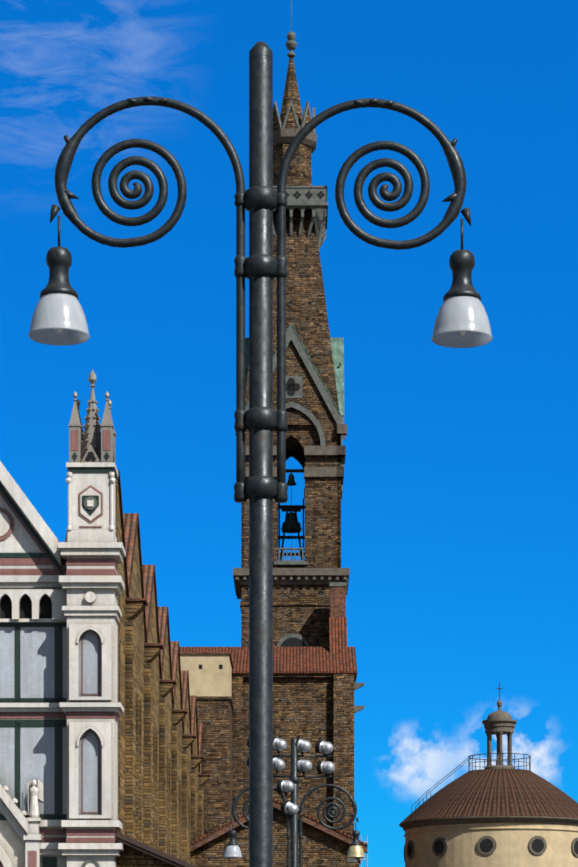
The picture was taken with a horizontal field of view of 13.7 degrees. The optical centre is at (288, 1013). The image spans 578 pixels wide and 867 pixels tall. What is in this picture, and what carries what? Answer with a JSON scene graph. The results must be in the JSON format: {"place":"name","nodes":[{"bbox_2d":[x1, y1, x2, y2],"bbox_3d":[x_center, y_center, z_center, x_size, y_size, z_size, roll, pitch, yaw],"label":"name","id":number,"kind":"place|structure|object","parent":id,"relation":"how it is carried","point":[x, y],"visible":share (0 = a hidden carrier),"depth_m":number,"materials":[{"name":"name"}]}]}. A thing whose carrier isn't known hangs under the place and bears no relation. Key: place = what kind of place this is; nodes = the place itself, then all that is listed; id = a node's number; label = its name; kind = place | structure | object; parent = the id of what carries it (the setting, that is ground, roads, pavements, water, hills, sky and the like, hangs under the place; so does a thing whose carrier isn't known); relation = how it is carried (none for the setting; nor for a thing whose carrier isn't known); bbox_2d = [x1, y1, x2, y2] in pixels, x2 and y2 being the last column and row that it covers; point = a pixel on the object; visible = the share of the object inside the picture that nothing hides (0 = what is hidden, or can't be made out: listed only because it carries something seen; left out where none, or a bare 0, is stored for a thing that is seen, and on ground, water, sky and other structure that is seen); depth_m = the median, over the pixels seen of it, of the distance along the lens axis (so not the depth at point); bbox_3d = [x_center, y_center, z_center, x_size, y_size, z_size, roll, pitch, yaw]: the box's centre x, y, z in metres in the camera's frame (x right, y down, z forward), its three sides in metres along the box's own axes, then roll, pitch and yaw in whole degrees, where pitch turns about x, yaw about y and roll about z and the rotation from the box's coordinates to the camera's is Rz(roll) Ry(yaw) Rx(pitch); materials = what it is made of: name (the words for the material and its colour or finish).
{"place":"outdoors","nodes":[
{"label":"outdoors","id":0,"kind":"place"},
{"bbox_2d":[115,831,196,866],"bbox_3d":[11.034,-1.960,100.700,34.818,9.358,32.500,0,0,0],"label":"cloister wing","id":1,"kind":"structure","parent":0,"point":[135,853],"depth_m":87.00,"materials":[{"name":"brown brick"}]},
{"bbox_2d":[0,0,577,866],"label":"sky","id":2,"kind":"structure","parent":0,"point":[459,501],"materials":[{"name":"blue"}]},
{"bbox_2d":[399,683,577,866],"bbox_3d":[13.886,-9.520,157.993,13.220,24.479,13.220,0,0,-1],"label":"domed building","id":3,"kind":"structure","parent":0,"point":[499,814],"depth_m":153.11,"materials":[{"name":"paint"}]},
{"label":"ground","id":4,"kind":"structure","parent":0,"visible":0},
{"bbox_2d":[0,370,125,866],"bbox_3d":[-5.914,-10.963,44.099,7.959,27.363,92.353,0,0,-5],"label":"church facade","id":5,"kind":"structure","parent":4,"relation":"on","point":[61,709],"depth_m":86.74,"materials":[{"name":"white stone"}]},
{"bbox_2d":[65,470,210,865],"bbox_3d":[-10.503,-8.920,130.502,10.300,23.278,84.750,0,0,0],"label":"church side wall","id":6,"kind":"structure","parent":4,"relation":"on","point":[162,779],"depth_m":108.15,"materials":[{"name":"brick"}]},
{"bbox_2d":[28,41,492,866],"bbox_3d":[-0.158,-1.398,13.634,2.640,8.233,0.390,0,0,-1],"label":"street lamp","id":7,"kind":"object","parent":4,"relation":"on","point":[462,319],"visible":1,"depth_m":13.60,"materials":[{"name":"metal"}]},
{"bbox_2d":[180,582,368,866],"bbox_3d":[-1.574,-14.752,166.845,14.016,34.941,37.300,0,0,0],"label":"transept and chapels","id":8,"kind":"structure","parent":4,"relation":"on","point":[314,688],"depth_m":171.53,"materials":[{"name":"brick"}]},
{"bbox_2d":[233,0,348,646],"bbox_3d":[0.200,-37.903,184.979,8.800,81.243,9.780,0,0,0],"label":"bell tower","id":9,"kind":"structure","parent":4,"relation":"on","point":[316,433],"depth_m":181.70,"materials":[{"name":"brick"}]},
{"bbox_2d":[224,736,364,866],"bbox_3d":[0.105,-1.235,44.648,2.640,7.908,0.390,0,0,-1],"label":"street lamp","id":10,"kind":"object","parent":4,"relation":"on","point":[291,809],"visible":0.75,"depth_m":44.60,"materials":[{"name":"metal"}]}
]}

